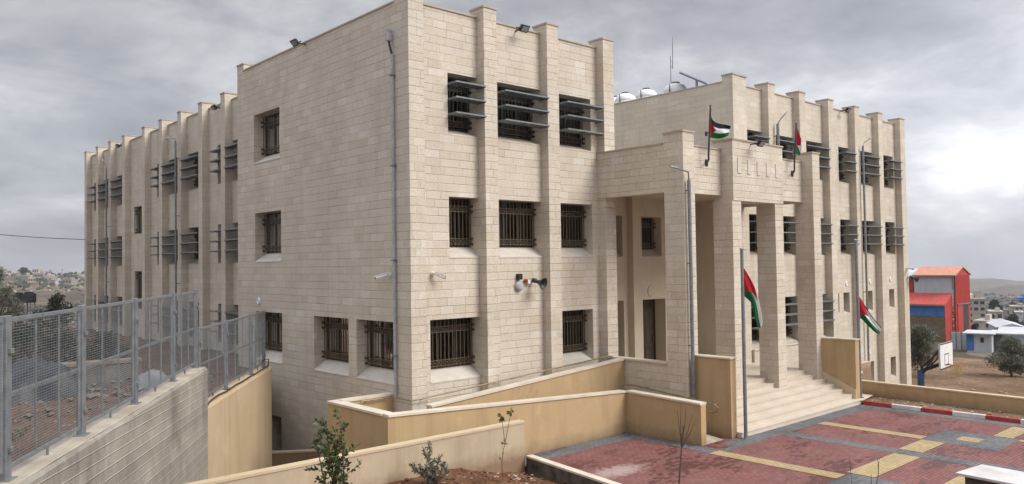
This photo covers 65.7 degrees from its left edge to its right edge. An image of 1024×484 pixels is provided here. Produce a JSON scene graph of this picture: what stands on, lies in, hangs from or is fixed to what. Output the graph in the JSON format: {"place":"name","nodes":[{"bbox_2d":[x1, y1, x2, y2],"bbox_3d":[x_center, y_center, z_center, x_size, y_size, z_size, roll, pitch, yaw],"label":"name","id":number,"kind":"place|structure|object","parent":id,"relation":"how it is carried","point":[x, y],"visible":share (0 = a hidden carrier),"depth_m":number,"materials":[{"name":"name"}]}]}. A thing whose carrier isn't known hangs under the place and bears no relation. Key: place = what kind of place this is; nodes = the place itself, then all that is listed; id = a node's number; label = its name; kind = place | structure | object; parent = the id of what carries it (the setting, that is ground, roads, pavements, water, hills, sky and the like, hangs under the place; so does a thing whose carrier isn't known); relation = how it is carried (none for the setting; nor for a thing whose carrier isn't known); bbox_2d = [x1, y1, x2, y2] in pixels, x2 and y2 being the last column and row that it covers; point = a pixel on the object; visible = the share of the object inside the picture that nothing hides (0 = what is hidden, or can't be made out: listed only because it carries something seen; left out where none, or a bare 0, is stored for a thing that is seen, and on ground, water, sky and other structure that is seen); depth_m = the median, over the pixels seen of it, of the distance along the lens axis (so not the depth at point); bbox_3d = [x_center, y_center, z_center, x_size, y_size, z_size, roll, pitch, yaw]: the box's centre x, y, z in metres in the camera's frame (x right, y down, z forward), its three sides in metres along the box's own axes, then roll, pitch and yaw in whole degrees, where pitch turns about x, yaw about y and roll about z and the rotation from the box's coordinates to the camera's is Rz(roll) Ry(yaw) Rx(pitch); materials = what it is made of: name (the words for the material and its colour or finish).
{"place":"outdoors","nodes":[
{"label":"outdoors","id":0,"kind":"place"},
{"bbox_2d":[12,325,248,461],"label":"yard ground","id":1,"kind":"structure","parent":0,"point":[204,354],"depth_m":22.06,"materials":[{"name":"brown soil"}]},
{"bbox_2d":[0,267,28,324],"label":"olive tree","id":2,"kind":"object","parent":1,"relation":"on","point":[7,290],"visible":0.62,"depth_m":33.05,"materials":[{"name":"green plant"}]},
{"bbox_2d":[22,291,35,323],"bbox_3d":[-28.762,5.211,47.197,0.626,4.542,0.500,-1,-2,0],"label":"black tank","id":3,"kind":"object","parent":1,"relation":"on","point":[29,297],"visible":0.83,"depth_m":47.01,"materials":[{"name":"plastic"}]},
{"bbox_2d":[12,320,53,363],"bbox_3d":[-17.406,3.868,28.126,2.573,2.380,2.256,-2,-2,34],"label":"bush","id":4,"kind":"object","parent":1,"relation":"on","point":[19,336],"visible":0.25,"depth_m":27.93,"materials":[{"name":"green plant"}]},
{"bbox_2d":[13,308,71,356],"bbox_3d":[-20.478,3.957,34.015,3.096,2.231,2.269,1,-2,-42],"label":"bush","id":5,"kind":"object","parent":1,"relation":"on","point":[42,322],"visible":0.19,"depth_m":33.99,"materials":[{"name":"green plant"}]},
{"bbox_2d":[12,356,90,404],"bbox_3d":[-12.913,3.674,20.991,3.000,1.202,2.000,1,-2,-42],"label":"covered heap","id":6,"kind":"object","parent":1,"relation":"on","point":[38,377],"visible":0.39,"depth_m":20.70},
{"bbox_2d":[38,292,73,325],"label":"bush","id":7,"kind":"object","parent":1,"relation":"on","point":[55,301],"visible":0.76,"depth_m":61.69,"materials":[{"name":"green plant"}]},
{"bbox_2d":[29,325,100,362],"bbox_3d":[-14.772,3.856,26.065,2.272,2.238,2.296,1,-2,-42],"label":"bush","id":8,"kind":"object","parent":1,"relation":"on","point":[63,345],"visible":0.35,"depth_m":26.00,"materials":[{"name":"green plant"}]},
{"bbox_2d":[60,357,141,388],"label":"yard wall","id":9,"kind":"structure","parent":1,"relation":"on","point":[97,368],"depth_m":24.45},
{"bbox_2d":[0,367,207,483],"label":"retaining wall","id":10,"kind":"structure","parent":1,"relation":"on","point":[159,435],"depth_m":13.27,"materials":[{"name":"concrete"}]},
{"bbox_2d":[0,290,199,481],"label":"fence","id":11,"kind":"object","parent":10,"relation":"on","point":[7,394],"visible":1,"depth_m":11.01,"materials":[{"name":"metal"}]},
{"bbox_2d":[86,330,130,359],"bbox_3d":[-13.816,3.963,27.030,2.087,1.998,2.079,1,-2,-42],"label":"bush","id":12,"kind":"object","parent":1,"relation":"on","point":[106,347],"visible":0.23,"depth_m":26.91,"materials":[{"name":"green plant"}]},
{"bbox_2d":[12,372,219,446],"bbox_3d":[-11.846,3.701,15.231,9.190,0.821,19.157,-1,-2,-10],"label":"yard rubble","id":13,"kind":"object","parent":1,"relation":"on","point":[31,416],"visible":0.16,"depth_m":19.95,"materials":[{"name":"stone"}]},
{"bbox_2d":[139,369,166,389],"bbox_3d":[-9.751,3.707,21.494,0.900,0.495,0.800,1,-2,-42],"label":"white sack","id":14,"kind":"object","parent":1,"relation":"on","point":[155,372],"visible":0.41,"depth_m":21.21,"materials":[{"name":"white plastic"}]},
{"bbox_2d":[386,468,564,483],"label":"soil","id":15,"kind":"structure","parent":0,"point":[476,477],"depth_m":19.30,"materials":[{"name":"brown soil"}]},
{"bbox_2d":[303,408,361,483],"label":"young tree","id":16,"kind":"object","parent":15,"relation":"on","point":[336,471],"visible":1,"depth_m":14.77,"materials":[{"name":"green plant"}]},
{"bbox_2d":[184,419,524,483],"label":"garden wall","id":17,"kind":"structure","parent":15,"relation":"on","point":[477,448],"depth_m":19.47,"materials":[{"name":"paint"}]},
{"bbox_2d":[409,439,449,483],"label":"olive bush","id":18,"kind":"object","parent":15,"relation":"on","point":[432,479],"visible":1,"depth_m":18.74,"materials":[{"name":"green plant"}]},
{"bbox_2d":[497,407,513,475],"bbox_3d":[-0.179,5.060,20.023,0.427,1.822,0.233,0,-2,-21],"label":"sapling","id":19,"kind":"object","parent":15,"relation":"on","point":[501,419],"visible":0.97,"depth_m":20.00,"materials":[{"name":"green plant"}]},
{"bbox_2d":[0,274,1023,359],"bbox_3d":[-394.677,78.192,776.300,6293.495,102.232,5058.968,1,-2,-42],"label":"terrain","id":20,"kind":"structure","parent":0,"point":[1003,287],"depth_m":476.99,"materials":[{"name":"brown soil"}]},
{"bbox_2d":[0,271,83,324],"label":"hill scrub","id":21,"kind":"object","parent":20,"relation":"on","point":[19,282],"visible":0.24,"depth_m":490.95,"materials":[{"name":"green plant"}]},
{"bbox_2d":[208,367,271,478],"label":"retaining wall","id":22,"kind":"structure","parent":20,"relation":"on","point":[240,428],"depth_m":21.79,"materials":[{"name":"paint"}]},
{"bbox_2d":[198,310,265,395],"bbox_3d":[-7.671,3.005,22.077,0.160,1.800,7.213,-1,-2,-5],"label":"fence","id":23,"kind":"object","parent":22,"relation":"on","point":[250,326],"visible":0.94,"depth_m":21.66,"materials":[{"name":"metal"}]},
{"bbox_2d":[208,359,268,404],"bbox_3d":[-7.479,3.802,22.037,0.287,0.345,7.072,-1,-2,-8],"label":"coping","id":24,"kind":"object","parent":22,"relation":"on","point":[217,395],"visible":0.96,"depth_m":21.51,"materials":[{"name":"stone"}]},
{"bbox_2d":[272,449,317,466],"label":"garden wall","id":25,"kind":"structure","parent":20,"relation":"on","point":[280,457],"depth_m":26.73,"materials":[{"name":"paint"}]},
{"bbox_2d":[84,0,911,457],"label":"school building","id":26,"kind":"structure","parent":20,"relation":"on","point":[536,154],"depth_m":28.32,"materials":[{"name":"stone"}]},
{"bbox_2d":[102,159,109,331],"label":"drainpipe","id":27,"kind":"object","parent":26,"relation":"attached to","point":[106,226],"visible":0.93,"depth_m":50.14,"materials":[{"name":"metal"}]},
{"bbox_2d":[136,271,141,308],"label":"window","id":28,"kind":"structure","parent":26,"relation":"in","point":[139,274],"depth_m":47.61,"materials":[{"name":"black glass"}]},
{"bbox_2d":[160,161,177,189],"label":"window","id":29,"kind":"structure","parent":26,"relation":"in","point":[171,164],"depth_m":42.59,"materials":[{"name":"grey metal"}]},
{"bbox_2d":[165,137,179,329],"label":"drainpipe","id":30,"kind":"object","parent":26,"relation":"attached to","point":[175,160],"visible":0.92,"depth_m":40.92,"materials":[{"name":"metal"}]},
{"bbox_2d":[179,155,197,186],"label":"window","id":31,"kind":"structure","parent":26,"relation":"in","point":[195,157],"depth_m":40.63,"materials":[{"name":"grey metal"}]},
{"bbox_2d":[180,228,198,259],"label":"window","id":32,"kind":"structure","parent":26,"relation":"in","point":[195,233],"depth_m":40.53,"materials":[{"name":"grey metal"}]},
{"bbox_2d":[223,142,237,168],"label":"window","id":33,"kind":"structure","parent":26,"relation":"in","point":[235,145],"depth_m":36.48,"materials":[{"name":"grey metal"}]},
{"bbox_2d":[254,113,279,163],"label":"window","id":34,"kind":"structure","parent":26,"relation":"in","point":[272,125],"depth_m":30.72,"materials":[{"name":"brown metal"}]},
{"bbox_2d":[255,212,280,261],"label":"window","id":35,"kind":"structure","parent":26,"relation":"in","point":[273,220],"depth_m":30.51,"materials":[{"name":"brown metal"}]},
{"bbox_2d":[256,312,281,364],"bbox_3d":[-8.926,3.573,29.956,0.575,1.870,2.220,1,-2,-42],"label":"window","id":36,"kind":"structure","parent":26,"relation":"in","point":[274,352],"depth_m":30.33,"materials":[{"name":"brown metal"}]},
{"bbox_2d":[314,317,348,376],"bbox_3d":[-5.812,3.432,26.492,0.575,1.870,2.300,1,-2,-42],"label":"window","id":37,"kind":"structure","parent":26,"relation":"in","point":[337,361],"depth_m":26.81,"materials":[{"name":"brown metal"}]},
{"bbox_2d":[356,320,393,384],"bbox_3d":[-3.991,3.349,24.467,0.575,1.870,2.170,1,-2,-42],"label":"window","id":38,"kind":"structure","parent":26,"relation":"in","point":[381,368],"depth_m":24.80,"materials":[{"name":"brown metal"}]},
{"bbox_2d":[385,28,397,395],"bbox_3d":[-3.554,-0.912,23.459,0.220,10.900,0.210,1,-2,-42],"label":"cable conduit","id":39,"kind":"object","parent":26,"relation":"attached to","point":[388,34],"visible":1,"depth_m":23.43,"materials":[{"name":"grey plastic"}]},
{"bbox_2d":[430,317,480,383],"bbox_3d":[-1.897,3.307,24.559,1.944,1.900,0.575,1,-2,-42],"label":"window","id":40,"kind":"structure","parent":26,"relation":"in","point":[450,339],"depth_m":24.75,"materials":[{"name":"brown metal"}]},
{"bbox_2d":[449,198,479,257],"bbox_3d":[-1.667,-0.438,24.918,1.184,1.900,0.575,1,-2,-42],"label":"window","id":41,"kind":"structure","parent":26,"relation":"in","point":[459,238],"depth_m":25.15,"materials":[{"name":"brown metal"}]},
{"bbox_2d":[447,77,486,131],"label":"window","id":42,"kind":"structure","parent":26,"relation":"in","point":[459,115],"depth_m":25.12,"materials":[{"name":"grey metal"}]},
{"bbox_2d":[499,201,542,257],"bbox_3d":[0.121,-0.419,26.525,1.954,1.900,0.575,1,-2,-42],"label":"window","id":43,"kind":"structure","parent":26,"relation":"in","point":[515,218],"depth_m":26.75,"materials":[{"name":"brown metal"}]},
{"bbox_2d":[497,87,549,140],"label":"window","id":44,"kind":"structure","parent":26,"relation":"in","point":[514,112],"depth_m":26.69,"materials":[{"name":"grey metal"}]},
{"bbox_2d":[561,205,592,256],"bbox_3d":[2.125,-0.397,28.325,1.620,1.900,0.575,1,-2,-42],"label":"window","id":45,"kind":"structure","parent":26,"relation":"in","point":[572,238],"depth_m":28.59,"materials":[{"name":"brown metal"}]},
{"bbox_2d":[562,310,593,365],"bbox_3d":[2.148,3.356,28.193,1.600,1.890,0.575,1,-2,-42],"label":"window","id":46,"kind":"structure","parent":26,"relation":"in","point":[572,321],"depth_m":28.46,"materials":[{"name":"brown metal"}]},
{"bbox_2d":[559,98,604,146],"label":"window","id":47,"kind":"structure","parent":26,"relation":"in","point":[570,119],"depth_m":28.53,"materials":[{"name":"grey metal"}]},
{"bbox_2d":[615,92,635,102],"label":"water tank","id":48,"kind":"object","parent":26,"relation":"on","point":[624,96],"visible":0.28,"depth_m":46.49,"materials":[{"name":"white plastic"}]},
{"bbox_2d":[636,88,656,98],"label":"water tank","id":49,"kind":"object","parent":26,"relation":"on","point":[645,92],"visible":0.27,"depth_m":44.98,"materials":[{"name":"white plastic"}]},
{"bbox_2d":[643,299,655,359],"bbox_3d":[5.687,3.878,34.176,1.584,2.860,0.140,1,-2,-42],"label":"door","id":50,"kind":"structure","parent":26,"relation":"in","point":[649,338],"depth_m":34.47,"materials":[{"name":"brown wood"}]},
{"bbox_2d":[641,218,661,257],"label":"window","id":51,"kind":"structure","parent":26,"relation":"in","point":[646,223],"depth_m":34.30,"materials":[{"name":"brown metal"}]},
{"bbox_2d":[663,81,686,92],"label":"water tank","id":52,"kind":"object","parent":26,"relation":"on","point":[673,86],"visible":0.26,"depth_m":41.50,"materials":[{"name":"white plastic"}]},
{"bbox_2d":[669,165,694,398],"bbox_3d":[5.494,1.904,25.651,1.142,8.695,0.183,1,-2,-44],"label":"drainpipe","id":53,"kind":"object","parent":26,"relation":"attached to","point":[688,190],"visible":0.92,"depth_m":25.95,"materials":[{"name":"metal"}]},
{"bbox_2d":[705,105,710,165],"bbox_3d":[6.847,-3.716,27.622,0.204,2.096,0.488,-1,-2,-1],"label":"wall flagpole","id":54,"kind":"object","parent":26,"relation":"attached to","point":[708,159],"depth_m":27.47,"materials":[{"name":"black metal"}]},
{"bbox_2d":[710,117,730,138],"bbox_3d":[7.224,-4.004,27.516,0.728,0.820,0.126,-1,-2,-3],"label":"flag","id":55,"kind":"object","parent":54,"relation":"attached to","point":[718,131],"visible":1,"depth_m":27.51,"materials":[{"name":"fabric"}]},
{"bbox_2d":[749,215,756,250],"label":"window","id":56,"kind":"structure","parent":26,"relation":"in","point":[752,221],"depth_m":36.67,"materials":[{"name":"brown metal"}]},
{"bbox_2d":[751,304,758,339],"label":"window","id":57,"kind":"structure","parent":26,"relation":"in","point":[754,327],"depth_m":36.55,"materials":[{"name":"brown metal"}]},
{"bbox_2d":[776,138,794,157],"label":"window","id":58,"kind":"structure","parent":26,"relation":"in","point":[783,142],"depth_m":38.03,"materials":[{"name":"grey metal"}]},
{"bbox_2d":[783,217,795,250],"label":"window","id":59,"kind":"structure","parent":26,"relation":"in","point":[785,223],"depth_m":38.48,"materials":[{"name":"grey metal"}]},
{"bbox_2d":[785,297,797,334],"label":"window","id":60,"kind":"structure","parent":26,"relation":"in","point":[787,303],"depth_m":38.36,"materials":[{"name":"brown metal"}]},
{"bbox_2d":[806,143,830,169],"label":"window","id":61,"kind":"structure","parent":26,"relation":"in","point":[809,147],"depth_m":40.06,"materials":[{"name":"grey metal"}]},
{"bbox_2d":[838,149,857,179],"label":"window","id":62,"kind":"structure","parent":26,"relation":"in","point":[841,153],"depth_m":42.23,"materials":[{"name":"grey metal"}]},
{"bbox_2d":[840,220,859,250],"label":"window","id":63,"kind":"structure","parent":26,"relation":"in","point":[841,231],"depth_m":42.26,"materials":[{"name":"grey metal"}]},
{"bbox_2d":[860,137,872,360],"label":"lamp posts","id":64,"kind":"object","parent":26,"relation":"attached to","point":[865,245],"visible":0.86,"depth_m":42.29,"materials":[{"name":"metal"}]},
{"bbox_2d":[860,153,880,182],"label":"window","id":65,"kind":"structure","parent":26,"relation":"in","point":[865,156],"depth_m":44.01,"materials":[{"name":"grey metal"}]},
{"bbox_2d":[862,222,882,250],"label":"window","id":66,"kind":"structure","parent":26,"relation":"in","point":[867,226],"depth_m":44.14,"materials":[{"name":"grey metal"}]},
{"bbox_2d":[883,158,902,185],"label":"window","id":67,"kind":"structure","parent":26,"relation":"in","point":[890,161],"depth_m":45.85,"materials":[{"name":"grey metal"}]},
{"bbox_2d":[327,356,722,471],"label":"wheelchair ramp","id":68,"kind":"structure","parent":20,"relation":"on","point":[586,403],"depth_m":24.19,"materials":[{"name":"paint"}]},
{"bbox_2d":[909,266,971,341],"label":"industrial building","id":69,"kind":"structure","parent":20,"relation":"on","point":[932,290],"depth_m":90.92,"materials":[{"name":"red metal"}]},
{"bbox_2d":[957,304,963,331],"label":"sliding door","id":70,"kind":"structure","parent":69,"relation":"in","point":[959,307],"depth_m":90.63,"materials":[{"name":"red metal"}]},
{"bbox_2d":[963,304,968,330],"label":"door","id":71,"kind":"structure","parent":69,"relation":"in","point":[965,307],"depth_m":91.79,"materials":[{"name":"metal"}]},
{"bbox_2d":[950,331,966,349],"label":"panel fence","id":72,"kind":"object","parent":20,"relation":"on","point":[959,339],"visible":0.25,"depth_m":76.34,"materials":[{"name":"metal"}]},
{"bbox_2d":[970,290,985,324],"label":"house","id":73,"kind":"structure","parent":20,"relation":"on","point":[978,306],"depth_m":235.14,"materials":[{"name":"beige stone"}]},
{"bbox_2d":[962,330,998,352],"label":"site shed","id":74,"kind":"structure","parent":20,"relation":"on","point":[980,341],"depth_m":72.10,"materials":[{"name":"white metal"}]},
{"bbox_2d":[973,314,995,329],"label":"house","id":75,"kind":"structure","parent":20,"relation":"on","point":[981,323],"depth_m":165.41,"materials":[{"name":"grey"}]},
{"bbox_2d":[952,292,1023,331],"bbox_3d":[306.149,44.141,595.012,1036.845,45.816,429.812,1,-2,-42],"label":"valley scrub","id":76,"kind":"object","parent":20,"relation":"on","point":[1001,299],"visible":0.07,"depth_m":683.76,"materials":[{"name":"green plant"}]},
{"bbox_2d":[986,319,1023,329],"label":"warehouse","id":77,"kind":"structure","parent":20,"relation":"on","point":[994,324],"depth_m":108.49,"materials":[{"name":"white metal"}]},
{"bbox_2d":[994,330,1023,351],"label":"metal shed","id":78,"kind":"structure","parent":20,"relation":"on","point":[999,335],"depth_m":73.00,"materials":[{"name":"grey metal"}]},
{"bbox_2d":[998,326,1023,345],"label":"store shed","id":79,"kind":"structure","parent":20,"relation":"on","point":[1021,337],"depth_m":86.29,"materials":[{"name":"white metal"}]},
{"bbox_2d":[1008,303,1023,319],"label":"house","id":80,"kind":"structure","parent":20,"relation":"on","point":[1017,307],"depth_m":300.85,"materials":[{"name":"grey"}]},
{"bbox_2d":[0,0,1023,280],"label":"sky","id":81,"kind":"structure","parent":0,"point":[77,77],"materials":[{"name":"grey"}]},
{"bbox_2d":[677,411,695,483],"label":"bare twig","id":82,"kind":"object","parent":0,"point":[681,439],"visible":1,"depth_m":15.50,"materials":[{"name":"brown wood"}]},
{"bbox_2d":[525,408,1023,483],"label":"plaza","id":83,"kind":"structure","parent":0,"point":[634,461],"depth_m":22.68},
{"bbox_2d":[526,454,620,483],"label":"bed kerb","id":84,"kind":"structure","parent":83,"relation":"on","point":[541,467],"depth_m":20.74,"materials":[{"name":"concrete"}]},
{"bbox_2d":[525,404,1023,483],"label":"paving bands","id":85,"kind":"object","parent":83,"relation":"on","point":[996,443],"visible":0.97,"depth_m":24.52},
{"bbox_2d":[739,248,749,439],"bbox_3d":[7.342,3.195,25.103,0.283,6.030,0.270,1,-2,-42],"label":"flagpole","id":86,"kind":"object","parent":85,"relation":"on","point":[743,320],"visible":1,"depth_m":25.06,"materials":[{"name":"metal"}]},
{"bbox_2d":[744,269,761,327],"bbox_3d":[7.603,1.722,25.113,0.627,2.014,0.146,-1,-2,-9],"label":"flag","id":87,"kind":"object","parent":86,"relation":"attached to","point":[750,294],"visible":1,"depth_m":25.13,"materials":[{"name":"fabric"}]},
{"bbox_2d":[695,336,861,438],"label":"entrance steps","id":88,"kind":"structure","parent":83,"relation":"on","point":[801,396],"depth_m":28.33,"materials":[{"name":"stone"}]},
{"bbox_2d":[710,422,1023,483],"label":"paving strips","id":89,"kind":"object","parent":83,"relation":"on","point":[887,463],"visible":0.91,"depth_m":22.36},
{"bbox_2d":[863,400,891,407],"bbox_3d":[13.963,6.282,30.263,0.150,0.340,1.052,1,-2,-42],"label":"kerb stone","id":90,"kind":"object","parent":83,"relation":"on","point":[874,403],"visible":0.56,"depth_m":30.20,"materials":[{"name":"red paint"}]},
{"bbox_2d":[891,404,921,411],"bbox_3d":[14.672,6.250,29.475,0.150,0.340,1.052,1,-2,-42],"label":"kerb stone","id":91,"kind":"object","parent":83,"relation":"on","point":[906,407],"visible":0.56,"depth_m":29.43,"materials":[{"name":"white paint"}]},
{"bbox_2d":[921,407,951,414],"bbox_3d":[15.380,6.217,28.687,0.150,0.340,1.052,1,-2,-42],"label":"kerb stone","id":92,"kind":"object","parent":83,"relation":"on","point":[937,411],"visible":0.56,"depth_m":28.63,"materials":[{"name":"red paint"}]},
{"bbox_2d":[952,411,984,418],"bbox_3d":[16.088,6.185,27.899,0.150,0.340,1.052,1,-2,-42],"label":"kerb stone","id":93,"kind":"object","parent":83,"relation":"on","point":[967,414],"visible":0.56,"depth_m":27.85,"materials":[{"name":"white paint"}]},
{"bbox_2d":[955,464,1023,483],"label":"table","id":94,"kind":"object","parent":83,"relation":"on","point":[983,474],"depth_m":17.36,"materials":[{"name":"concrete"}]},
{"bbox_2d":[985,415,1020,423],"bbox_3d":[16.797,6.153,27.111,0.150,0.340,1.052,1,-2,-42],"label":"kerb stone","id":95,"kind":"object","parent":83,"relation":"on","point":[1002,419],"visible":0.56,"depth_m":27.06,"materials":[{"name":"red paint"}]},
{"bbox_2d":[859,393,872,400],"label":"landing paving","id":96,"kind":"structure","parent":0,"point":[865,396],"depth_m":31.53,"materials":[{"name":"beige stone"}]},
{"bbox_2d":[854,239,863,397],"bbox_3d":[13.714,3.015,31.378,0.287,6.260,0.270,1,-2,-42],"label":"flagpole","id":97,"kind":"object","parent":96,"relation":"on","point":[857,290],"visible":0.94,"depth_m":31.34,"materials":[{"name":"metal"}]},
{"bbox_2d":[859,297,880,333],"bbox_3d":[14.161,2.902,31.343,0.855,1.489,0.172,-1,-2,-4],"label":"flag","id":98,"kind":"object","parent":97,"relation":"attached to","point":[867,318],"visible":1,"depth_m":31.36,"materials":[{"name":"fabric"}]},
{"bbox_2d":[861,396,1023,418],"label":"soil strip","id":99,"kind":"object","parent":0,"point":[946,407],"visible":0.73,"depth_m":29.37,"materials":[{"name":"brown soil"}]},
{"bbox_2d":[871,397,1022,418],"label":"strip stones","id":100,"kind":"object","parent":99,"relation":"on","point":[945,409],"visible":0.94,"depth_m":29.30,"materials":[{"name":"stone"}]},
{"bbox_2d":[911,355,1023,396],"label":"field","id":101,"kind":"structure","parent":0,"point":[977,381],"depth_m":49.15,"materials":[{"name":"brown soil"}]},
{"bbox_2d":[861,361,871,380],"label":"garden wall","id":102,"kind":"structure","parent":101,"relation":"on","point":[866,369],"depth_m":38.83,"materials":[{"name":"paint"}]},
{"bbox_2d":[910,323,940,375],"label":"olive tree","id":103,"kind":"object","parent":101,"relation":"on","point":[922,336],"visible":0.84,"depth_m":50.77,"materials":[{"name":"green plant"}]},
{"bbox_2d":[917,341,962,385],"bbox_3d":[18.347,6.252,33.639,1.666,3.962,1.383,-1,-2,-2],"label":"basketball hoop","id":104,"kind":"object","parent":101,"relation":"on","point":[945,352],"visible":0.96,"depth_m":33.82,"materials":[{"name":"white plastic"}]},
{"bbox_2d":[861,380,1023,413],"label":"garden wall","id":105,"kind":"structure","parent":101,"relation":"on","point":[972,399],"depth_m":29.84,"materials":[{"name":"paint"}]},
{"bbox_2d":[982,335,1023,376],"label":"olive tree","id":106,"kind":"object","parent":101,"relation":"on","point":[1011,361],"visible":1,"depth_m":49.69,"materials":[{"name":"green plant"}]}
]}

